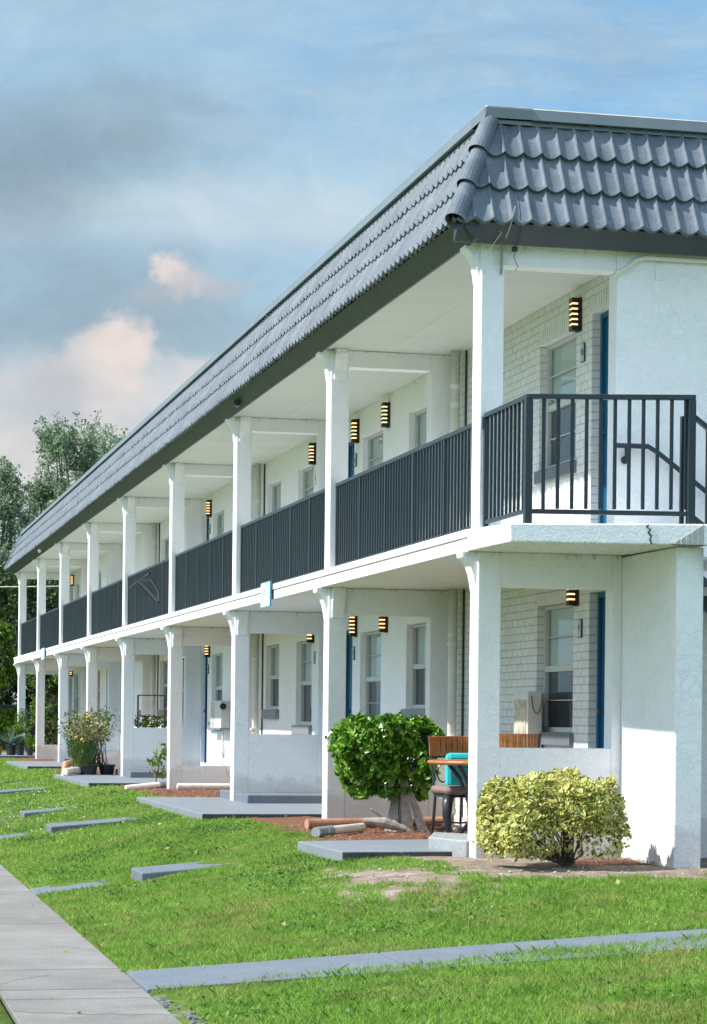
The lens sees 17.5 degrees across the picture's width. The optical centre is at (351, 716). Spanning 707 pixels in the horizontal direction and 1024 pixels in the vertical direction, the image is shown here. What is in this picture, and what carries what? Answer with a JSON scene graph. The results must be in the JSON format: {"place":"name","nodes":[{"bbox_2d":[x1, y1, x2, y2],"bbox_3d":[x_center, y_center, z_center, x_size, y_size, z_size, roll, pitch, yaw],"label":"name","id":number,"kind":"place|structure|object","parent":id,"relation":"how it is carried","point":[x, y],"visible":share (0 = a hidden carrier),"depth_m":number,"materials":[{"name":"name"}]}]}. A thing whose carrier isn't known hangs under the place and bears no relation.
{"place":"outdoors","nodes":[
{"label":"outdoors","id":0,"kind":"place"},
{"bbox_2d":[0,752,34,757],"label":"pavement","id":1,"kind":"structure","parent":0,"point":[4,755],"depth_m":61.17,"materials":[{"name":"blue paint"}]},
{"bbox_2d":[0,729,23,754],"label":"potted plant","id":2,"kind":"object","parent":1,"relation":"on","point":[10,749],"visible":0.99,"depth_m":62.19,"materials":[{"name":"green plant"}]},
{"bbox_2d":[4,708,32,753],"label":"potted plant","id":3,"kind":"object","parent":1,"relation":"on","point":[19,724],"visible":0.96,"depth_m":63.57,"materials":[{"name":"green plant"}]},
{"bbox_2d":[13,736,25,754],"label":"potted plant","id":4,"kind":"object","parent":1,"relation":"on","point":[21,747],"visible":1,"depth_m":62.06,"materials":[{"name":"green plant"}]},
{"bbox_2d":[25,732,33,755],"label":"potted plant","id":5,"kind":"object","parent":1,"relation":"on","point":[29,744],"visible":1,"depth_m":61.74,"materials":[{"name":"green plant"}]},
{"bbox_2d":[0,787,45,794],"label":"path","id":6,"kind":"structure","parent":0,"point":[2,792],"depth_m":39.96,"materials":[{"name":"blue paint"}]},
{"bbox_2d":[6,761,72,769],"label":"pavement","id":7,"kind":"structure","parent":0,"point":[38,764],"depth_m":51.35,"materials":[{"name":"blue paint"}]},
{"bbox_2d":[1,806,77,819],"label":"path","id":8,"kind":"structure","parent":0,"point":[24,813],"depth_m":32.27,"materials":[{"name":"blue paint"}]},
{"bbox_2d":[44,683,72,744],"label":"shrub","id":9,"kind":"object","parent":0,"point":[51,691],"visible":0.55,"depth_m":62.51,"materials":[{"name":"green plant"}]},
{"bbox_2d":[0,817,141,838],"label":"path","id":10,"kind":"structure","parent":0,"point":[54,827],"depth_m":28.45,"materials":[{"name":"blue paint"}]},
{"bbox_2d":[0,864,181,1023],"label":"sidewalk","id":11,"kind":"structure","parent":0,"point":[96,983],"depth_m":13.98,"materials":[{"name":"concrete"}]},
{"bbox_2d":[4,795,665,1023],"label":"fallen leaves","id":12,"kind":"object","parent":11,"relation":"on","point":[284,923],"visible":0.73,"depth_m":17.57,"materials":[{"name":"brown plant"}]},
{"bbox_2d":[54,774,166,786],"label":"pavement","id":13,"kind":"structure","parent":0,"point":[95,780],"depth_m":40.01,"materials":[{"name":"blue paint"}]},
{"bbox_2d":[44,702,120,774],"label":"potted plant","id":14,"kind":"object","parent":13,"relation":"on","point":[81,727],"visible":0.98,"depth_m":43.13,"materials":[{"name":"green plant"}]},
{"bbox_2d":[64,734,100,774],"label":"potted plant","id":15,"kind":"object","parent":13,"relation":"on","point":[82,756],"visible":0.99,"depth_m":42.99,"materials":[{"name":"green plant"}]},
{"bbox_2d":[116,769,166,777],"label":"step","id":16,"kind":"structure","parent":13,"relation":"on","point":[137,773],"depth_m":41.38,"materials":[{"name":"blue paint"}]},
{"bbox_2d":[30,862,233,895],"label":"path","id":17,"kind":"structure","parent":0,"point":[141,873],"depth_m":20.46,"materials":[{"name":"blue paint"}]},
{"bbox_2d":[137,797,321,820],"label":"pavement","id":18,"kind":"structure","parent":0,"point":[201,808],"depth_m":28.41,"materials":[{"name":"blue paint"}]},
{"bbox_2d":[220,789,321,803],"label":"step","id":19,"kind":"structure","parent":18,"relation":"on","point":[278,797],"depth_m":30.00,"materials":[{"name":"blue paint"}]},
{"bbox_2d":[0,750,706,1023],"bbox_3d":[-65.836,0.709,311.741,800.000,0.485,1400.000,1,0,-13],"label":"ground","id":20,"kind":"structure","parent":0,"point":[548,868],"depth_m":17.50,"materials":[{"name":"green plant"}]},
{"bbox_2d":[0,620,26,735],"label":"tree","id":21,"kind":"object","parent":20,"relation":"on","point":[7,715],"visible":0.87,"depth_m":71.37,"materials":[{"name":"green plant"}]},
{"bbox_2d":[0,456,37,703],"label":"tree","id":22,"kind":"object","parent":20,"relation":"on","point":[10,491],"visible":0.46,"depth_m":77.52,"materials":[{"name":"green plant"}]},
{"bbox_2d":[0,704,56,749],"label":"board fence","id":23,"kind":"object","parent":20,"relation":"on","point":[32,731],"visible":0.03,"depth_m":73.11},
{"bbox_2d":[0,554,58,704],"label":"tree","id":24,"kind":"object","parent":20,"relation":"on","point":[9,603],"visible":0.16,"depth_m":74.46,"materials":[{"name":"green plant"}]},
{"bbox_2d":[26,674,58,752],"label":"shrub","id":25,"kind":"object","parent":20,"relation":"on","point":[32,684],"visible":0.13,"depth_m":67.99,"materials":[{"name":"green plant"}]},
{"bbox_2d":[0,410,117,611],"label":"tree","id":26,"kind":"object","parent":20,"relation":"on","point":[65,447],"visible":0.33,"depth_m":79.88,"materials":[{"name":"green plant"}]},
{"bbox_2d":[0,782,123,837],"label":"lawn flowers","id":27,"kind":"object","parent":20,"relation":"on","point":[39,813],"visible":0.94,"depth_m":31.45,"materials":[{"name":"plant"}]},
{"bbox_2d":[61,759,96,770],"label":"elbow pipe","id":28,"kind":"object","parent":20,"relation":"on","point":[67,764],"visible":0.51,"depth_m":47.21,"materials":[{"name":"ceramic"}]},
{"bbox_2d":[61,767,98,775],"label":"elbow pipe","id":29,"kind":"object","parent":20,"relation":"on","point":[70,771],"visible":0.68,"depth_m":42.56,"materials":[{"name":"plastic"}]},
{"bbox_2d":[88,418,128,461],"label":"tree","id":30,"kind":"object","parent":20,"relation":"on","point":[115,441],"visible":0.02,"depth_m":86.28,"materials":[{"name":"green plant"}]},
{"bbox_2d":[124,781,166,788],"bbox_3d":[-3.248,1.115,36.855,0.822,0.160,0.213,1,0,-40],"label":"ground pipe","id":31,"kind":"object","parent":20,"relation":"on","point":[160,784],"visible":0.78,"depth_m":36.79,"materials":[{"name":"plastic"}]},
{"bbox_2d":[146,742,166,781],"bbox_3d":[-3.120,0.782,37.520,0.462,0.772,0.288,1,0,-13],"label":"sapling","id":32,"kind":"object","parent":20,"relation":"on","point":[163,751],"visible":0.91,"depth_m":37.51,"materials":[{"name":"green plant"}]},
{"bbox_2d":[148,994,209,1023],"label":"rough kerb","id":33,"kind":"structure","parent":20,"relation":"on","point":[191,1018],"depth_m":12.34,"materials":[{"name":"stone"}]},
{"bbox_2d":[177,783,229,789],"bbox_3d":[-2.165,1.106,36.432,1.201,0.100,0.098,1,0,-15],"label":"ground pipe","id":34,"kind":"object","parent":20,"relation":"on","point":[183,786],"visible":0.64,"depth_m":36.34,"materials":[{"name":"plastic"}]},
{"bbox_2d":[305,818,375,828],"bbox_3d":[-0.102,1.118,24.046,0.800,0.110,0.107,1,0,-26],"label":"ground pipe","id":35,"kind":"object","parent":20,"relation":"on","point":[311,823],"visible":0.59,"depth_m":23.95,"materials":[{"name":"ceramic"}]},
{"bbox_2d":[0,757,706,1023],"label":"grass","id":36,"kind":"structure","parent":20,"relation":"on","point":[512,977],"depth_m":15.78,"materials":[{"name":"green plant"}]},
{"bbox_2d":[4,105,706,867],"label":"apartment building","id":37,"kind":"structure","parent":20,"relation":"on","point":[396,297],"depth_m":22.40,"materials":[{"name":"paint"}]},
{"bbox_2d":[21,617,36,654],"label":"balcony railing","id":38,"kind":"object","parent":37,"relation":"on","point":[28,636],"visible":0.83,"depth_m":62.62,"materials":[{"name":"metal"}]},
{"bbox_2d":[40,607,58,649],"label":"balcony railing","id":39,"kind":"object","parent":37,"relation":"on","point":[49,628],"visible":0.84,"depth_m":57.00,"materials":[{"name":"metal"}]},
{"bbox_2d":[63,595,86,643],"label":"balcony railing","id":40,"kind":"object","parent":37,"relation":"on","point":[75,619],"visible":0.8,"depth_m":51.17,"materials":[{"name":"metal"}]},
{"bbox_2d":[72,671,77,722],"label":"window","id":41,"kind":"structure","parent":37,"relation":"in","point":[75,672],"depth_m":64.16,"materials":[{"name":"grey"}]},
{"bbox_2d":[97,671,99,715],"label":"window","id":42,"kind":"structure","parent":37,"relation":"in","point":[98,671],"depth_m":59.09,"materials":[{"name":"grey"}]},
{"bbox_2d":[91,579,122,635],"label":"balcony railing","id":43,"kind":"object","parent":37,"relation":"on","point":[106,615],"visible":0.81,"depth_m":45.34,"materials":[{"name":"metal"}]},
{"bbox_2d":[129,572,158,602],"bbox_3d":[-3.563,-2.138,39.309,0.071,0.556,3.506,1,0,-13],"label":"bicycle handlebar","id":44,"kind":"object","parent":37,"relation":"on","point":[145,587],"visible":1,"depth_m":38.76,"materials":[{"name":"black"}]},
{"bbox_2d":[127,558,168,624],"bbox_3d":[-3.463,-2.096,39.465,0.057,0.947,5.624,1,0,-13],"label":"balcony railing","id":45,"kind":"object","parent":37,"relation":"on","point":[143,605],"visible":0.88,"depth_m":39.42,"materials":[{"name":"metal"}]},
{"bbox_2d":[134,695,167,727],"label":"plant frame","id":46,"kind":"object","parent":37,"relation":"on","point":[146,723],"visible":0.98,"depth_m":42.45,"materials":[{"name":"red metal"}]},
{"bbox_2d":[150,523,159,727],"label":"drainpipe","id":47,"kind":"object","parent":37,"relation":"attached to","point":[152,658],"visible":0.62,"depth_m":47.88,"materials":[{"name":"grey"}]},
{"bbox_2d":[157,661,167,716],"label":"window","id":48,"kind":"structure","parent":37,"relation":"in","point":[159,712],"depth_m":47.61,"materials":[{"name":"grey"}]},
{"bbox_2d":[165,538,168,558],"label":"window","id":49,"kind":"structure","parent":37,"relation":"in","point":[166,540],"depth_m":47.63,"materials":[{"name":"grey"}]},
{"bbox_2d":[182,660,183,727],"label":"window","id":50,"kind":"structure","parent":37,"relation":"in","point":[183,660],"depth_m":45.31,"materials":[{"name":"grey"}]},
{"bbox_2d":[175,530,232,611],"bbox_3d":[-2.153,-2.082,33.739,0.057,0.947,5.624,1,0,-13],"label":"balcony railing","id":51,"kind":"object","parent":37,"relation":"on","point":[203,572],"visible":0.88,"depth_m":33.69,"materials":[{"name":"metal"}]},
{"bbox_2d":[203,657,207,762],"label":"door","id":52,"kind":"structure","parent":37,"relation":"in","point":[206,658],"depth_m":42.42,"materials":[{"name":"blue"}]},
{"bbox_2d":[204,646,209,656],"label":"wall lamp","id":53,"kind":"object","parent":37,"relation":"attached to","point":[207,651],"visible":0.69,"depth_m":41.44,"materials":[{"name":"black"}]},
{"bbox_2d":[206,500,211,516],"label":"wall lamp","id":54,"kind":"object","parent":37,"relation":"attached to","point":[208,508],"visible":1,"depth_m":41.44,"materials":[{"name":"black"}]},
{"bbox_2d":[208,654,222,730],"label":"window","id":55,"kind":"structure","parent":37,"relation":"in","point":[219,657],"depth_m":41.19,"materials":[{"name":"grey"}]},
{"bbox_2d":[207,701,229,751],"bbox_3d":[-2.310,0.165,39.962,0.183,0.880,1.400,1,0,-13],"label":"utility box","id":56,"kind":"object","parent":37,"relation":"attached to","point":[220,716],"visible":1,"depth_m":39.45,"materials":[{"name":"white"}]},
{"bbox_2d":[211,702,213,725],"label":"box door","id":57,"kind":"structure","parent":56,"relation":"in","point":[212,703],"depth_m":40.12,"materials":[{"name":"metal"}]},
{"bbox_2d":[217,510,223,535],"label":"window","id":58,"kind":"structure","parent":37,"relation":"in","point":[220,516],"depth_m":41.22,"materials":[{"name":"grey"}]},
{"bbox_2d":[250,464,264,733],"bbox_3d":[-1.488,-1.471,36.459,0.180,5.068,0.170,1,0,-13],"label":"drainpipe","id":59,"kind":"object","parent":37,"relation":"attached to","point":[255,657],"visible":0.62,"depth_m":36.42,"materials":[{"name":"grey metal"}]},
{"bbox_2d":[261,581,270,608],"bbox_3d":[-1.037,-1.477,27.893,0.024,0.310,0.590,1,0,-13],"label":"address sign","id":60,"kind":"object","parent":37,"relation":"attached to","point":[265,594],"visible":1,"depth_m":27.84,"materials":[{"name":"white"}]},
{"bbox_2d":[261,645,278,718],"bbox_3d":[-1.188,-0.539,35.675,0.193,1.144,1.144,1,0,-13],"label":"window","id":61,"kind":"structure","parent":37,"relation":"in","point":[272,713],"depth_m":36.02,"materials":[{"name":"grey"}]},
{"bbox_2d":[272,481,280,511],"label":"window","id":62,"kind":"structure","parent":37,"relation":"in","point":[276,488],"depth_m":36.13,"materials":[{"name":"grey"}]},
{"bbox_2d":[240,489,324,592],"bbox_3d":[-0.844,-2.069,28.013,0.057,0.947,5.624,1,0,-13],"label":"balcony railing","id":63,"kind":"object","parent":37,"relation":"on","point":[286,542],"visible":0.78,"depth_m":27.85,"materials":[{"name":"metal"}]},
{"bbox_2d":[291,642,311,734],"bbox_3d":[-0.651,-0.413,33.321,0.193,1.364,1.194,1,0,-13],"label":"window","id":64,"kind":"structure","parent":37,"relation":"in","point":[305,727],"depth_m":33.65,"materials":[{"name":"grey glass"}]},
{"bbox_2d":[303,465,313,497],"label":"window","id":65,"kind":"structure","parent":37,"relation":"in","point":[308,474],"depth_m":33.71,"materials":[{"name":"grey"}]},
{"bbox_2d":[306,634,313,642],"bbox_3d":[-0.581,-1.202,32.668,0.093,0.310,0.108,1,0,-13],"label":"wall lamp","id":66,"kind":"object","parent":37,"relation":"attached to","point":[310,638],"visible":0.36,"depth_m":32.62,"materials":[{"name":"black"}]},
{"bbox_2d":[308,442,315,464],"bbox_3d":[-0.554,-3.732,32.668,0.093,0.310,0.108,1,0,-13],"label":"wall lamp","id":67,"kind":"object","parent":37,"relation":"attached to","point":[312,454],"visible":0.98,"depth_m":32.62,"materials":[{"name":"black"}]},
{"bbox_2d":[345,631,352,717],"bbox_3d":[0.017,-0.134,30.649,0.120,2.027,0.734,1,0,-13],"label":"door","id":68,"kind":"structure","parent":37,"relation":"in","point":[349,640],"depth_m":30.92,"materials":[{"name":"blue"}]},
{"bbox_2d":[348,442,354,477],"bbox_3d":[0.063,-2.664,30.654,0.080,2.027,0.734,1,0,-13],"label":"door","id":69,"kind":"structure","parent":37,"relation":"in","point":[351,446],"depth_m":30.91,"materials":[{"name":"blue"}]},
{"bbox_2d":[349,616,356,636],"bbox_3d":[0.022,-1.196,30.032,0.093,0.310,0.108,1,0,-13],"label":"wall lamp","id":70,"kind":"object","parent":37,"relation":"attached to","point":[352,626],"visible":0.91,"depth_m":29.99,"materials":[{"name":"black"}]},
{"bbox_2d":[351,419,359,443],"bbox_3d":[0.049,-3.726,30.032,0.093,0.310,0.108,1,0,-13],"label":"wall lamp","id":71,"kind":"object","parent":37,"relation":"attached to","point":[355,424],"visible":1,"depth_m":29.99,"materials":[{"name":"black"}]},
{"bbox_2d":[365,631,380,716],"bbox_3d":[0.339,-0.477,29.286,0.063,1.214,1.134,1,0,-13],"label":"window","id":72,"kind":"structure","parent":37,"relation":"in","point":[373,681],"depth_m":29.60,"materials":[{"name":"grey glass"}]},
{"bbox_2d":[368,430,382,468],"bbox_3d":[0.365,-3.007,29.286,0.063,1.214,1.134,1,0,-13],"label":"window","id":73,"kind":"structure","parent":37,"relation":"in","point":[375,441],"depth_m":29.60,"materials":[{"name":"grey"}]},
{"bbox_2d":[379,616,387,632],"bbox_3d":[0.395,-1.192,28.401,0.093,0.310,0.108,1,0,-13],"label":"wall lamp","id":74,"kind":"object","parent":37,"relation":"attached to","point":[383,624],"visible":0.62,"depth_m":28.36,"materials":[{"name":"black"}]},
{"bbox_2d":[381,402,389,427],"bbox_3d":[0.422,-3.722,28.401,0.093,0.310,0.108,1,0,-13],"label":"wall lamp","id":75,"kind":"object","parent":37,"relation":"attached to","point":[385,416],"visible":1,"depth_m":28.36,"materials":[{"name":"black"}]},
{"bbox_2d":[335,423,471,565],"bbox_3d":[0.465,-2.055,22.287,0.057,0.947,5.624,1,0,-13],"label":"balcony railing","id":76,"kind":"object","parent":37,"relation":"on","point":[379,510],"visible":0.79,"depth_m":22.02,"materials":[{"name":"metal"}]},
{"bbox_2d":[401,623,425,716],"bbox_3d":[0.813,-0.517,26.922,0.193,1.144,1.154,1,0,-13],"label":"window","id":77,"kind":"structure","parent":37,"relation":"in","point":[418,669],"depth_m":27.29,"materials":[{"name":"grey glass"}]},
{"bbox_2d":[414,407,426,502],"bbox_3d":[0.840,-3.047,26.922,0.193,1.144,1.154,1,0,-13],"label":"window","id":78,"kind":"structure","parent":37,"relation":"in","point":[420,416],"depth_m":27.38,"materials":[{"name":"grey"}]},
{"bbox_2d":[447,350,466,816],"bbox_3d":[1.131,-1.443,25.007,0.180,5.068,0.170,1,0,-13],"label":"drainpipe","id":79,"kind":"object","parent":37,"relation":"attached to","point":[452,642],"visible":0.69,"depth_m":24.97,"materials":[{"name":"grey"}]},
{"bbox_2d":[478,195,520,273],"bbox_3d":[1.256,-4.008,19.131,0.374,0.602,0.383,1,0,-13],"label":"antenna mast","id":80,"kind":"object","parent":37,"relation":"attached to","point":[501,258],"visible":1,"depth_m":19.28,"materials":[{"name":"grey"}]},
{"bbox_2d":[514,691,542,747],"bbox_3d":[1.712,0.117,22.328,0.154,0.720,0.474,1,0,-13],"label":"utility box","id":81,"kind":"object","parent":37,"relation":"attached to","point":[527,712],"visible":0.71,"depth_m":22.13,"materials":[{"name":"grey metal"}]},
{"bbox_2d":[514,700,525,733],"bbox_3d":[1.637,0.146,22.323,0.006,0.620,0.370,1,0,-13],"label":"box door","id":82,"kind":"structure","parent":81,"relation":"in","point":[519,705],"depth_m":22.31,"materials":[{"name":"metal"}]},
{"bbox_2d":[536,589,573,745],"bbox_3d":[1.974,-0.475,21.875,0.178,1.494,1.184,1,0,-13],"label":"window","id":83,"kind":"structure","parent":37,"relation":"in","point":[558,677],"depth_m":22.06,"materials":[{"name":"grey"}]},
{"bbox_2d":[534,316,576,484],"bbox_3d":[2.001,-3.005,21.875,0.178,1.494,1.184,1,0,-13],"label":"window","id":84,"kind":"structure","parent":37,"relation":"in","point":[564,377],"depth_m":22.07,"materials":[{"name":"grey glass"}]},
{"bbox_2d":[566,589,578,605],"bbox_3d":[2.038,-1.175,21.216,0.093,0.310,0.108,1,0,-13],"label":"wall lamp","id":85,"kind":"object","parent":37,"relation":"attached to","point":[572,597],"visible":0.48,"depth_m":21.17,"materials":[{"name":"black"}]},
{"bbox_2d":[569,297,581,332],"bbox_3d":[2.064,-3.704,21.216,0.093,0.310,0.108,1,0,-13],"label":"wall lamp","id":86,"kind":"object","parent":37,"relation":"attached to","point":[575,316],"visible":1,"depth_m":21.17,"materials":[{"name":"black"}]},
{"bbox_2d":[577,619,582,637],"bbox_3d":[2.095,-0.809,21.112,0.020,0.170,0.104,1,0,-13],"label":"number plate","id":87,"kind":"object","parent":37,"relation":"attached to","point":[579,628],"visible":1,"depth_m":21.08,"materials":[{"name":"grey"}]},
{"bbox_2d":[580,343,585,362],"bbox_3d":[2.122,-3.339,21.112,0.020,0.170,0.104,1,0,-13],"label":"number plate","id":88,"kind":"object","parent":37,"relation":"attached to","point":[582,351],"visible":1,"depth_m":21.09,"materials":[{"name":"grey"}]},
{"bbox_2d":[482,394,695,526],"bbox_3d":[1.912,-2.032,18.776,1.372,1.062,1.377,1,0,-13],"label":"landing railing","id":89,"kind":"object","parent":37,"relation":"on","point":[509,432],"visible":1,"depth_m":18.25,"materials":[{"name":"metal"}]},
{"bbox_2d":[596,592,605,747],"bbox_3d":[2.353,-0.110,20.429,0.120,2.027,0.974,1,0,-13],"label":"door","id":90,"kind":"structure","parent":37,"relation":"in","point":[601,599],"depth_m":20.85,"materials":[{"name":"blue wood"}]},
{"bbox_2d":[598,310,608,523],"bbox_3d":[2.380,-2.639,20.429,0.120,2.027,0.974,1,0,-13],"label":"door","id":91,"kind":"structure","parent":37,"relation":"in","point":[604,318],"depth_m":20.85,"materials":[{"name":"blue wood"}]},
{"bbox_2d":[612,255,706,277],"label":"conduit","id":92,"kind":"object","parent":37,"relation":"attached to","point":[629,265],"visible":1,"depth_m":19.59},
{"bbox_2d":[617,443,704,492],"bbox_3d":[3.889,-1.157,19.891,3.443,2.290,0.095,1,0,-13],"label":"handrail","id":93,"kind":"object","parent":37,"relation":"attached to","point":[676,467],"depth_m":19.55,"materials":[{"name":"metal"}]},
{"bbox_2d":[57,770,655,864],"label":"mulch","id":94,"kind":"object","parent":20,"relation":"on","point":[365,832],"visible":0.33,"depth_m":23.40,"materials":[{"name":"brown wood"}]},
{"bbox_2d":[311,823,365,837],"bbox_3d":[-0.108,1.135,23.032,0.117,0.110,1.058,1,0,26],"label":"ground pipe","id":95,"kind":"object","parent":94,"relation":"on","point":[323,831],"visible":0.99,"depth_m":22.86,"materials":[{"name":"plastic"}]},
{"bbox_2d":[412,817,452,826],"bbox_3d":[0.811,1.128,24.649,0.570,0.110,0.107,1,0,-28],"label":"ground pipe","id":96,"kind":"object","parent":94,"relation":"on","point":[428,821],"visible":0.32,"depth_m":24.62,"materials":[{"name":"ceramic"}]},
{"bbox_2d":[324,711,446,823],"bbox_3d":[0.369,0.581,23.942,1.215,1.284,1.148,1,0,-13],"label":"green bush","id":97,"kind":"object","parent":20,"relation":"on","point":[371,754],"visible":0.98,"depth_m":23.64,"materials":[{"name":"green plant"}]},
{"bbox_2d":[364,767,427,831],"bbox_3d":[0.441,0.851,23.664,0.455,0.666,0.704,1,0,41],"label":"driftwood","id":98,"kind":"object","parent":20,"relation":"on","point":[390,822],"visible":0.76,"depth_m":23.75,"materials":[{"name":"grey wood"}]},
{"bbox_2d":[427,735,468,835],"bbox_3d":[1.096,0.696,21.994,0.638,1.026,0.664,1,0,-13],"label":"garden chair","id":99,"kind":"object","parent":20,"relation":"on","point":[441,746],"visible":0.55,"depth_m":22.12,"materials":[{"name":"wood"}]},
{"bbox_2d":[445,753,468,784],"bbox_3d":[1.060,0.520,22.176,0.320,0.340,0.100,1,0,-13],"label":"cushion","id":100,"kind":"object","parent":99,"relation":"on","point":[451,778],"visible":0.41,"depth_m":22.12,"materials":[{"name":"teal fabric"}]},
{"bbox_2d":[340,857,702,887],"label":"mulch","id":101,"kind":"object","parent":20,"relation":"on","point":[521,870],"visible":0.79,"depth_m":18.04,"materials":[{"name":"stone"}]},
{"bbox_2d":[472,765,631,866],"bbox_3d":[1.558,0.808,18.252,1.277,0.848,1.095,1,0,-13],"label":"variegated bush","id":102,"kind":"object","parent":20,"relation":"on","point":[582,805],"visible":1,"depth_m":18.04,"materials":[{"name":"yellow plant"}]},
{"bbox_2d":[695,415,706,612],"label":"staircase","id":103,"kind":"structure","parent":20,"relation":"on","point":[701,422],"depth_m":18.31,"materials":[{"name":"metal"}]},
{"bbox_2d":[0,0,706,703],"label":"sky","id":104,"kind":"structure","parent":0,"point":[169,169],"materials":[{"name":"blue"}]},
{"bbox_2d":[298,839,451,860],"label":"pavement","id":105,"kind":"structure","parent":0,"point":[339,850],"depth_m":20.02,"materials":[{"name":"grey concrete"}]},
{"bbox_2d":[427,759,468,833],"bbox_3d":[1.228,0.786,21.610,1.038,0.748,1.038,1,0,-13],"label":"garden table","id":106,"kind":"object","parent":105,"relation":"on","point":[449,763],"visible":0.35,"depth_m":21.45,"materials":[{"name":"brown wood"}]},
{"bbox_2d":[428,832,468,857],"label":"step","id":107,"kind":"structure","parent":105,"relation":"on","point":[457,844],"depth_m":19.78,"materials":[{"name":"concrete"}]},
{"bbox_2d":[499,733,541,747],"bbox_3d":[1.482,0.660,21.207,0.627,1.026,0.631,1,0,7],"label":"garden chair","id":108,"kind":"object","parent":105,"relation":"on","point":[517,741],"visible":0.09,"depth_m":20.90,"materials":[{"name":"wood"}]},
{"bbox_2d":[127,929,706,992],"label":"path","id":109,"kind":"structure","parent":0,"point":[146,980],"depth_m":14.13,"materials":[{"name":"grey concrete"}]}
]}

